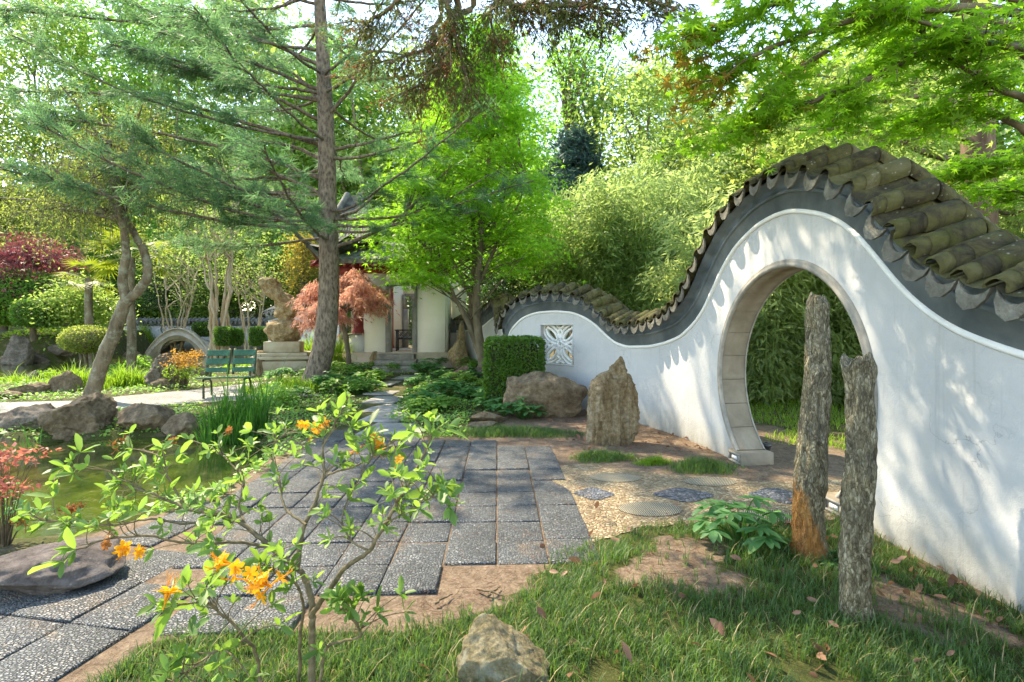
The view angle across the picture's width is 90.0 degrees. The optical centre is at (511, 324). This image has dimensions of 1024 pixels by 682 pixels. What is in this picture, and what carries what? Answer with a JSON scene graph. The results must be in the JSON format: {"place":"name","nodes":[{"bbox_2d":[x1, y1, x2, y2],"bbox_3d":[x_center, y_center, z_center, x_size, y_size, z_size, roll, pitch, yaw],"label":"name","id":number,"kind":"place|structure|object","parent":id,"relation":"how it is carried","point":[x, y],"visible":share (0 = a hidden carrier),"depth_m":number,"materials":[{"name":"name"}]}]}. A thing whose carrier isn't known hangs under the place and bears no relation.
{"place":"outdoors","nodes":[
{"label":"outdoors","id":0,"kind":"place"},
{"bbox_2d":[0,501,230,681],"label":"paved path","id":1,"kind":"structure","parent":0,"point":[100,616],"depth_m":2.78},
{"bbox_2d":[0,351,252,382],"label":"pond","id":2,"kind":"structure","parent":0,"point":[11,369],"depth_m":21.74,"materials":[{"name":"liquid"}]},
{"bbox_2d":[0,436,275,538],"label":"pond","id":3,"kind":"structure","parent":0,"point":[214,467],"depth_m":5.92,"materials":[{"name":"liquid"}]},
{"bbox_2d":[0,382,316,412],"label":"gravel path","id":4,"kind":"structure","parent":0,"point":[174,397],"depth_m":11.03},
{"bbox_2d":[153,430,598,634],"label":"paved path","id":5,"kind":"structure","parent":0,"point":[520,515],"depth_m":4.06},
{"bbox_2d":[355,375,424,434],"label":"flagstone path","id":6,"kind":"structure","parent":0,"point":[382,417],"depth_m":9.72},
{"bbox_2d":[0,0,1022,310],"label":"sky","id":7,"kind":"structure","parent":0,"point":[703,4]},
{"bbox_2d":[0,311,1023,681],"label":"ground","id":8,"kind":"structure","parent":0,"point":[782,465],"depth_m":3.25,"materials":[{"name":"soil"}]},
{"bbox_2d":[2,334,33,364],"bbox_3d":[-21.614,1.444,22.529,1.122,2.044,1.186,0,0,0],"label":"rock","id":9,"kind":"object","parent":8,"relation":"on","point":[19,350],"visible":0.7,"depth_m":22.23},
{"bbox_2d":[0,403,54,430],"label":"rock","id":10,"kind":"object","parent":8,"relation":"on","point":[24,416],"visible":0.57,"depth_m":7.79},
{"bbox_2d":[8,382,50,393],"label":"rock","id":11,"kind":"object","parent":8,"relation":"on","point":[38,387],"visible":0.79,"depth_m":11.80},
{"bbox_2d":[0,442,60,547],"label":"nandina","id":12,"kind":"object","parent":8,"relation":"on","point":[6,529],"visible":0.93,"depth_m":3.71,"materials":[{"name":"red plant"}]},
{"bbox_2d":[0,267,70,326],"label":"domed shrub","id":13,"kind":"object","parent":8,"relation":"on","point":[26,287],"visible":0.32,"depth_m":22.41,"materials":[{"name":"green plant"}]},
{"bbox_2d":[7,298,67,328],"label":"rounded hedge","id":14,"kind":"object","parent":8,"relation":"on","point":[18,310],"visible":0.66,"depth_m":20.96,"materials":[{"name":"green plant"}]},
{"bbox_2d":[0,170,94,330],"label":"broadleaf tree","id":15,"kind":"object","parent":8,"relation":"on","point":[5,328],"visible":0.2,"depth_m":30.03,"materials":[{"name":"green plant"}]},
{"bbox_2d":[0,227,100,341],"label":"purple maple","id":16,"kind":"object","parent":8,"relation":"on","point":[13,256],"visible":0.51,"depth_m":23.44,"materials":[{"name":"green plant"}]},
{"bbox_2d":[0,535,125,595],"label":"rock","id":17,"kind":"object","parent":8,"relation":"on","point":[93,563],"visible":0.83,"depth_m":3.04,"materials":[{"name":"stone"}]},
{"bbox_2d":[8,196,119,329],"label":"broadleaf tree","id":18,"kind":"object","parent":8,"relation":"on","point":[77,242],"visible":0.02,"depth_m":36.06,"materials":[{"name":"green plant"}]},
{"bbox_2d":[48,371,84,392],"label":"rock","id":19,"kind":"object","parent":8,"relation":"on","point":[66,380],"visible":0.81,"depth_m":12.14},
{"bbox_2d":[13,260,141,364],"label":"leafy shrub","id":20,"kind":"object","parent":8,"relation":"on","point":[74,302],"visible":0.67,"depth_m":21.44,"materials":[{"name":"green plant"}]},
{"bbox_2d":[37,392,118,440],"bbox_3d":[-6.701,1.475,7.928,0.968,0.833,0.807,0,0,-44],"label":"rock","id":21,"kind":"object","parent":8,"relation":"on","point":[92,413],"visible":0.84,"depth_m":7.67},
{"bbox_2d":[53,256,117,367],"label":"fan palm","id":22,"kind":"object","parent":8,"relation":"on","point":[88,285],"visible":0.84,"depth_m":20.38,"materials":[{"name":"green plant"}]},
{"bbox_2d":[38,355,134,391],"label":"grass tuft","id":23,"kind":"object","parent":8,"relation":"on","point":[84,375],"visible":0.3,"depth_m":12.74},
{"bbox_2d":[56,324,118,370],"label":"mushroom shrub","id":24,"kind":"object","parent":8,"relation":"on","point":[85,340],"visible":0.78,"depth_m":18.01,"materials":[{"name":"green plant"}]},
{"bbox_2d":[0,0,177,242],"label":"broadleaf tree","id":25,"kind":"object","parent":8,"relation":"on","point":[6,75],"visible":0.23,"depth_m":44.12,"materials":[{"name":"green plant"}]},
{"bbox_2d":[0,77,231,395],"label":"leaning tree","id":26,"kind":"object","parent":8,"relation":"on","point":[113,210],"visible":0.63,"depth_m":10.93,"materials":[{"name":"green plant"}]},
{"bbox_2d":[0,0,241,250],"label":"broadleaf tree","id":27,"kind":"object","parent":8,"relation":"on","point":[146,79],"visible":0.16,"depth_m":45.36,"materials":[{"name":"green plant"}]},
{"bbox_2d":[0,326,251,369],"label":"ground cover","id":28,"kind":"object","parent":8,"relation":"on","point":[19,333],"visible":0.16,"depth_m":24.33,"materials":[{"name":"green plant"}]},
{"bbox_2d":[107,359,150,387],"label":"grass tuft","id":29,"kind":"object","parent":8,"relation":"on","point":[133,377],"visible":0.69,"depth_m":13.33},
{"bbox_2d":[81,225,178,371],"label":"fan palm","id":30,"kind":"object","parent":8,"relation":"on","point":[131,355],"visible":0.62,"depth_m":18.92,"materials":[{"name":"green plant"}]},
{"bbox_2d":[71,214,193,319],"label":"broadleaf tree","id":31,"kind":"object","parent":8,"relation":"on","point":[111,257],"visible":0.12,"depth_m":36.30,"materials":[{"name":"green plant"}]},
{"bbox_2d":[116,403,174,430],"bbox_3d":[-5.818,1.491,8.086,0.856,0.507,0.703,0,0,0],"label":"rock","id":32,"kind":"object","parent":8,"relation":"on","point":[142,416],"visible":0.84,"depth_m":7.91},
{"bbox_2d":[144,353,178,386],"bbox_3d":[-9.025,1.293,13.222,0.766,1.136,0.794,0,0,-40],"label":"rock","id":33,"kind":"object","parent":8,"relation":"on","point":[154,373],"visible":0.59,"depth_m":13.02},
{"bbox_2d":[136,257,190,332],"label":"evergreen shrub","id":34,"kind":"object","parent":8,"relation":"on","point":[152,299],"visible":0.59,"depth_m":30.72,"materials":[{"name":"green plant"}]},
{"bbox_2d":[145,328,209,356],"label":"arch bridge","id":35,"kind":"structure","parent":8,"relation":"on","point":[162,342],"depth_m":27.80,"materials":[{"name":"stone"}]},
{"bbox_2d":[161,412,199,437],"bbox_3d":[-5.111,1.615,7.931,0.462,0.496,0.491,0,0,39],"label":"rock","id":36,"kind":"object","parent":8,"relation":"on","point":[174,426],"visible":0.71,"depth_m":7.85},
{"bbox_2d":[157,348,205,387],"bbox_3d":[-8.351,1.081,12.993,0.985,1.015,1.098,0,0,0],"label":"nandina","id":37,"kind":"object","parent":8,"relation":"on","point":[183,372],"visible":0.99,"depth_m":12.90,"materials":[{"name":"orange plant"}]},
{"bbox_2d":[130,229,234,354],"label":"crape myrtle","id":38,"kind":"object","parent":8,"relation":"on","point":[186,312],"visible":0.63,"depth_m":28.79,"materials":[{"name":"green plant"}]},
{"bbox_2d":[115,213,258,330],"bbox_3d":[-23.073,-2.677,36.918,10.033,10.992,9.968,0,0,0],"label":"broadleaf tree","id":39,"kind":"object","parent":8,"relation":"on","point":[196,312],"visible":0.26,"depth_m":35.24,"materials":[{"name":"green plant"}]},
{"bbox_2d":[124,317,267,351],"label":"garden wall","id":40,"kind":"structure","parent":8,"relation":"on","point":[234,322],"depth_m":33.16,"materials":[{"name":"green paint"}]},
{"bbox_2d":[134,136,290,358],"bbox_3d":[-15.031,-3.612,25.366,7.395,11.644,7.130,0,0,22],"label":"crape myrtle","id":41,"kind":"object","parent":8,"relation":"on","point":[213,305],"visible":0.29,"depth_m":24.73,"materials":[{"name":"green plant"}]},
{"bbox_2d":[212,326,234,346],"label":"clipped hedge","id":42,"kind":"object","parent":8,"relation":"on","point":[223,336],"visible":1,"depth_m":23.74,"materials":[{"name":"green plant"}]},
{"bbox_2d":[195,348,256,398],"bbox_3d":[-6.286,1.082,11.337,1.060,1.095,0.730,0,0,-14],"label":"park bench","id":43,"kind":"object","parent":8,"relation":"on","point":[218,361],"visible":0.93,"depth_m":11.53,"materials":[{"name":"green paint"}]},
{"bbox_2d":[9,389,466,681],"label":"azalea shrub","id":44,"kind":"object","parent":8,"relation":"on","point":[442,487],"visible":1,"depth_m":2.09,"materials":[{"name":"green plant"}]},
{"bbox_2d":[184,348,296,445],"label":"iris clump","id":45,"kind":"object","parent":8,"relation":"on","point":[238,417],"visible":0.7,"depth_m":7.59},
{"bbox_2d":[0,365,485,527],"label":"ground cover","id":46,"kind":"object","parent":8,"relation":"on","point":[159,510],"visible":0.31,"depth_m":8.90,"materials":[{"name":"green plant"}]},
{"bbox_2d":[202,238,289,349],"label":"crape myrtle","id":47,"kind":"object","parent":8,"relation":"on","point":[245,292],"visible":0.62,"depth_m":28.84,"materials":[{"name":"green plant"}]},
{"bbox_2d":[156,0,340,318],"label":"broadleaf tree","id":48,"kind":"object","parent":8,"relation":"on","point":[226,101],"visible":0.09,"depth_m":49.60,"materials":[{"name":"green plant"}]},
{"bbox_2d":[199,207,298,317],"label":"broadleaf tree","id":49,"kind":"object","parent":8,"relation":"on","point":[267,303],"visible":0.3,"depth_m":36.59,"materials":[{"name":"green plant"}]},
{"bbox_2d":[247,326,267,346],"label":"clipped hedge","id":50,"kind":"object","parent":8,"relation":"on","point":[257,336],"visible":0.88,"depth_m":23.73,"materials":[{"name":"green plant"}]},
{"bbox_2d":[0,0,534,381],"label":"pine tree","id":51,"kind":"object","parent":8,"relation":"on","point":[228,184],"visible":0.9,"depth_m":11.14,"materials":[{"name":"green plant"}]},
{"bbox_2d":[255,381,301,408],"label":"leafy bush","id":52,"kind":"object","parent":8,"relation":"on","point":[284,395],"visible":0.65,"depth_m":9.79,"materials":[{"name":"green plant"}]},
{"bbox_2d":[250,341,310,378],"bbox_3d":[-6.849,1.060,15.400,1.600,1.120,1.200,0,0,-12],"label":"stone pedestal","id":53,"kind":"object","parent":8,"relation":"on","point":[276,354],"visible":0.61,"depth_m":14.95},
{"bbox_2d":[258,277,303,341],"bbox_3d":[-6.925,-0.462,15.372,1.372,1.920,0.907,0,0,0],"label":"scholar stone","id":54,"kind":"object","parent":53,"relation":"on","point":[277,330],"visible":0.92,"depth_m":15.19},
{"bbox_2d":[235,373,332,394],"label":"grass tuft","id":55,"kind":"object","parent":8,"relation":"on","point":[296,381],"visible":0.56,"depth_m":11.79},
{"bbox_2d":[269,231,318,299],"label":"golden tree","id":56,"kind":"object","parent":8,"relation":"on","point":[303,257],"visible":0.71,"depth_m":32.60,"materials":[{"name":"yellow plant"}]},
{"bbox_2d":[262,274,346,347],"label":"garden wall","id":57,"kind":"structure","parent":8,"relation":"on","point":[269,312],"depth_m":19.46,"materials":[{"name":"white paint"}]},
{"bbox_2d":[252,188,375,332],"bbox_3d":[-13.600,-4.617,37.277,9.274,11.513,9.735,0,0,-19],"label":"broadleaf tree","id":58,"kind":"object","parent":8,"relation":"on","point":[314,279],"visible":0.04,"depth_m":35.04,"materials":[{"name":"green plant"}]},
{"bbox_2d":[214,17,419,238],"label":"broadleaf tree","id":59,"kind":"object","parent":8,"relation":"on","point":[341,109],"visible":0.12,"depth_m":47.09,"materials":[{"name":"green plant"}]},
{"bbox_2d":[319,377,355,392],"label":"leafy plant","id":60,"kind":"object","parent":8,"relation":"on","point":[343,384],"visible":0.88,"depth_m":11.60,"materials":[{"name":"green plant"}]},
{"bbox_2d":[285,268,399,363],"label":"laceleaf maple","id":61,"kind":"object","parent":8,"relation":"on","point":[369,298],"visible":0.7,"depth_m":14.45,"materials":[{"name":"pink plant"}]},
{"bbox_2d":[293,192,466,372],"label":"pavilion","id":62,"kind":"structure","parent":8,"relation":"on","point":[431,316],"depth_m":16.00,"materials":[{"name":"beige paint"}]},
{"bbox_2d":[335,14,475,322],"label":"broadleaf tree","id":63,"kind":"object","parent":8,"relation":"on","point":[411,47],"visible":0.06,"depth_m":48.92,"materials":[{"name":"green plant"}]},
{"bbox_2d":[403,395,439,411],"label":"leafy plant","id":64,"kind":"object","parent":8,"relation":"on","point":[418,402],"visible":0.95,"depth_m":9.31,"materials":[{"name":"green plant"}]},
{"bbox_2d":[420,375,465,396],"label":"leafy plant","id":65,"kind":"object","parent":8,"relation":"on","point":[439,385],"visible":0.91,"depth_m":10.96,"materials":[{"name":"green plant"}]},
{"bbox_2d":[448,337,468,367],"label":"rock","id":66,"kind":"object","parent":8,"relation":"on","point":[457,350],"visible":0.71,"depth_m":15.50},
{"bbox_2d":[336,6,585,379],"bbox_3d":[-1.479,-3.349,13.448,6.877,9.620,7.117,0,0,0],"label":"maple tree","id":67,"kind":"object","parent":8,"relation":"on","point":[421,257],"visible":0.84,"depth_m":12.61,"materials":[{"name":"green plant"}]},
{"bbox_2d":[379,48,561,290],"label":"broadleaf tree","id":68,"kind":"object","parent":8,"relation":"on","point":[532,102],"visible":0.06,"depth_m":44.91,"materials":[{"name":"green plant"}]},
{"bbox_2d":[469,411,505,421],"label":"rock","id":69,"kind":"object","parent":8,"relation":"on","point":[485,416],"visible":0.88,"depth_m":8.35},
{"bbox_2d":[450,242,555,332],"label":"evergreen shrub","id":70,"kind":"object","parent":8,"relation":"on","point":[502,283],"visible":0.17,"depth_m":17.02,"materials":[{"name":"green plant"}]},
{"bbox_2d":[456,613,550,681],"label":"rock","id":71,"kind":"object","parent":8,"relation":"on","point":[493,645],"visible":0.98,"depth_m":2.19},
{"bbox_2d":[424,421,585,439],"bbox_3d":[-0.082,1.519,7.595,3.035,0.196,0.901,0,0,0],"label":"grass patch","id":72,"kind":"object","parent":8,"relation":"on","point":[506,430],"visible":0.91,"depth_m":7.45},
{"bbox_2d":[306,0,707,160],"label":"juniper tree","id":73,"kind":"object","parent":8,"relation":"on","point":[449,31],"visible":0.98,"depth_m":4.91,"materials":[{"name":"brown plant"}]},
{"bbox_2d":[0,47,1020,331],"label":"distant woodland","id":74,"kind":"object","parent":8,"relation":"on","point":[378,127],"visible":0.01,"depth_m":44.41,"materials":[{"name":"green plant"}]},
{"bbox_2d":[481,334,545,409],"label":"box hedge","id":75,"kind":"object","parent":8,"relation":"on","point":[504,359],"visible":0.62,"depth_m":9.46,"materials":[{"name":"green plant"}]},
{"bbox_2d":[498,397,546,419],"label":"leafy plant","id":76,"kind":"object","parent":8,"relation":"on","point":[519,408],"visible":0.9,"depth_m":8.64,"materials":[{"name":"green plant"}]},
{"bbox_2d":[490,194,583,353],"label":"bamboo clump","id":77,"kind":"object","parent":8,"relation":"on","point":[537,278],"visible":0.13,"depth_m":16.19,"materials":[{"name":"green plant"}]},
{"bbox_2d":[502,371,587,417],"bbox_3d":[0.580,1.320,9.047,1.518,1.001,0.787,0,0,0],"label":"rock","id":78,"kind":"object","parent":8,"relation":"on","point":[555,395],"visible":0.77,"depth_m":8.76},
{"bbox_2d":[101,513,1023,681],"bbox_3d":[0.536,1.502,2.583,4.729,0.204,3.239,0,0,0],"label":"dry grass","id":79,"kind":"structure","parent":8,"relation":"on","point":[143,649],"depth_m":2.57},
{"bbox_2d":[537,123,615,344],"bbox_3d":[3.119,-4.138,24.887,4.503,11.274,4.410,0,0,0],"label":"spruce tree","id":80,"kind":"object","parent":8,"relation":"on","point":[574,141],"visible":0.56,"depth_m":24.35,"materials":[{"name":"green plant"}]},
{"bbox_2d":[516,4,642,180],"bbox_3d":[3.450,-8.616,29.640,7.616,20.388,8.826,0,0,44],"label":"tall tree","id":81,"kind":"object","parent":8,"relation":"on","point":[574,75],"visible":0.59,"depth_m":29.41,"materials":[{"name":"green plant"}]},
{"bbox_2d":[521,163,645,354],"bbox_3d":[2.343,-1.588,15.180,3.739,5.851,3.623,0,0,27],"label":"bamboo clump","id":82,"kind":"object","parent":8,"relation":"on","point":[577,273],"visible":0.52,"depth_m":14.45,"materials":[{"name":"green plant"}]},
{"bbox_2d":[562,446,642,464],"bbox_3d":[1.155,1.520,6.136,1.115,0.193,0.545,0,0,0],"label":"grass patch","id":83,"kind":"object","parent":8,"relation":"on","point":[604,454],"visible":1,"depth_m":6.09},
{"bbox_2d":[585,356,639,445],"bbox_3d":[1.373,1.133,6.992,0.760,1.399,0.519,0,0,0],"label":"rock","id":84,"kind":"object","parent":8,"relation":"on","point":[613,413],"visible":0.86,"depth_m":6.88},
{"bbox_2d":[556,162,675,302],"bbox_3d":[3.337,-1.948,16.907,4.166,6.728,4.300,0,0,35],"label":"bamboo clump","id":85,"kind":"object","parent":8,"relation":"on","point":[597,176],"visible":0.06,"depth_m":16.13,"materials":[{"name":"green plant"}]},
{"bbox_2d":[573,165,710,312],"bbox_3d":[3.423,-1.567,14.876,3.739,5.851,3.623,0,0,-3],"label":"bamboo clump","id":86,"kind":"object","parent":8,"relation":"on","point":[630,271],"visible":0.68,"depth_m":14.17,"materials":[{"name":"green plant"}]},
{"bbox_2d":[628,454,675,465],"bbox_3d":[1.625,1.536,5.939,0.511,0.160,0.335,0,0,22],"label":"grass patch","id":87,"kind":"object","parent":8,"relation":"on","point":[655,460],"visible":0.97,"depth_m":5.90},
{"bbox_2d":[545,44,764,218],"bbox_3d":[7.684,-6.789,26.827,11.636,17.158,13.266,0,0,-39],"label":"broadleaf tree","id":88,"kind":"object","parent":8,"relation":"on","point":[645,84],"visible":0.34,"depth_m":25.18,"materials":[{"name":"green plant"}]},
{"bbox_2d":[304,410,1023,643],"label":"pine straw","id":89,"kind":"object","parent":8,"relation":"on","point":[568,424],"visible":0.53,"depth_m":3.53,"materials":[{"name":"brown plant"}]},
{"bbox_2d":[620,179,726,309],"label":"bamboo clump","id":90,"kind":"object","parent":8,"relation":"on","point":[686,214],"visible":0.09,"depth_m":15.40,"materials":[{"name":"green plant"}]},
{"bbox_2d":[599,37,755,186],"bbox_3d":[10.075,-8.678,33.044,14.308,20.460,15.129,0,0,0],"label":"broadleaf tree","id":91,"kind":"object","parent":8,"relation":"on","point":[653,109],"visible":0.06,"depth_m":30.87,"materials":[{"name":"green plant"}]},
{"bbox_2d":[611,125,751,267],"bbox_3d":[5.563,-2.205,17.108,4.710,7.606,4.861,0,0,21],"label":"bamboo clump","id":92,"kind":"object","parent":8,"relation":"on","point":[704,168],"visible":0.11,"depth_m":16.19,"materials":[{"name":"green plant"}]},
{"bbox_2d":[631,201,774,403],"bbox_3d":[4.399,-0.415,11.145,3.501,4.308,3.628,0,0,-39],"label":"bamboo clump","id":93,"kind":"object","parent":8,"relation":"on","point":[679,274],"visible":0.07,"depth_m":10.90,"materials":[{"name":"green plant"}]},
{"bbox_2d":[662,454,744,475],"bbox_3d":[2.162,1.526,5.685,1.045,0.176,0.580,0,0,0],"label":"grass patch","id":94,"kind":"object","parent":8,"relation":"on","point":[700,466],"visible":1,"depth_m":5.63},
{"bbox_2d":[418,409,1004,681],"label":"fallen leaves","id":95,"kind":"object","parent":8,"relation":"on","point":[952,579],"depth_m":2.94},
{"bbox_2d":[451,143,1023,612],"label":"moon gate wall","id":96,"kind":"structure","parent":8,"relation":"on","point":[917,269],"depth_m":3.81,"materials":[{"name":"white paint"}]},
{"bbox_2d":[686,495,792,553],"bbox_3d":[1.622,1.401,3.661,0.701,0.334,0.674,0,0,0],"label":"hellebore","id":97,"kind":"object","parent":8,"relation":"on","point":[719,511],"visible":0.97,"depth_m":3.62,"materials":[{"name":"green plant"}]},
{"bbox_2d":[659,168,833,406],"bbox_3d":[5.128,-0.528,10.505,3.819,4.534,3.685,0,0,-31],"label":"bamboo clump","id":98,"kind":"object","parent":8,"relation":"on","point":[765,372],"visible":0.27,"depth_m":10.00,"materials":[{"name":"green plant"}]},
{"bbox_2d":[693,179,862,406],"bbox_3d":[6.192,-0.646,10.264,3.869,4.761,4.010,0,0,-38],"label":"bamboo clump","id":99,"kind":"object","parent":8,"relation":"on","point":[844,333],"visible":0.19,"depth_m":9.94,"materials":[{"name":"green plant"}]},
{"bbox_2d":[655,22,905,246],"bbox_3d":[11.477,-5.399,22.223,11.429,14.616,12.199,0,0,-28],"label":"broadleaf tree","id":100,"kind":"object","parent":8,"relation":"on","point":[729,176],"visible":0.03,"depth_m":20.60,"materials":[{"name":"green plant"}]},
{"bbox_2d":[790,292,831,562],"bbox_3d":[2.026,0.699,3.468,0.262,1.851,0.225,0,0,0],"label":"stone wood post","id":101,"kind":"object","parent":8,"relation":"on","point":[810,489],"visible":0.98,"depth_m":3.40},
{"bbox_2d":[609,0,1023,217],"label":"overhanging maple","id":102,"kind":"object","parent":8,"relation":"on","point":[947,43],"visible":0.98,"depth_m":4.17,"materials":[{"name":"green plant"}]},
{"bbox_2d":[838,352,877,627],"bbox_3d":[1.820,0.883,2.697,0.176,1.484,0.170,0,0,33],"label":"stone wood post","id":103,"kind":"object","parent":8,"relation":"on","point":[858,488],"visible":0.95,"depth_m":2.65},
{"bbox_2d":[707,0,1022,224],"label":"broadleaf tree","id":104,"kind":"object","parent":8,"relation":"on","point":[856,60],"visible":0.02,"depth_m":17.60,"materials":[{"name":"green plant"}]},
{"bbox_2d":[716,0,1023,238],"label":"broadleaf tree","id":105,"kind":"object","parent":8,"relation":"on","point":[985,142],"visible":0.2,"depth_m":7.53,"materials":[{"name":"green plant"}]},
{"bbox_2d":[824,0,1023,226],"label":"broadleaf tree","id":106,"kind":"object","parent":8,"relation":"on","point":[1002,129],"visible":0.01,"depth_m":15.72,"materials":[{"name":"green plant"}]},
{"bbox_2d":[954,172,1023,238],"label":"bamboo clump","id":107,"kind":"object","parent":8,"relation":"on","point":[1014,226],"visible":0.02,"depth_m":8.26,"materials":[{"name":"green plant"}]},
{"bbox_2d":[85,506,1023,681],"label":"lawn grass","id":108,"kind":"structure","parent":0,"point":[356,656],"depth_m":2.55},
{"bbox_2d":[552,464,841,542],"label":"pebble path","id":109,"kind":"structure","parent":0,"point":[626,498],"depth_m":4.81,"materials":[{"name":"gravel"}]},
{"bbox_2d":[749,396,845,449],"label":"back lawn","id":110,"kind":"structure","parent":0,"point":[793,430],"depth_m":8.72,"materials":[{"name":"green plant"}]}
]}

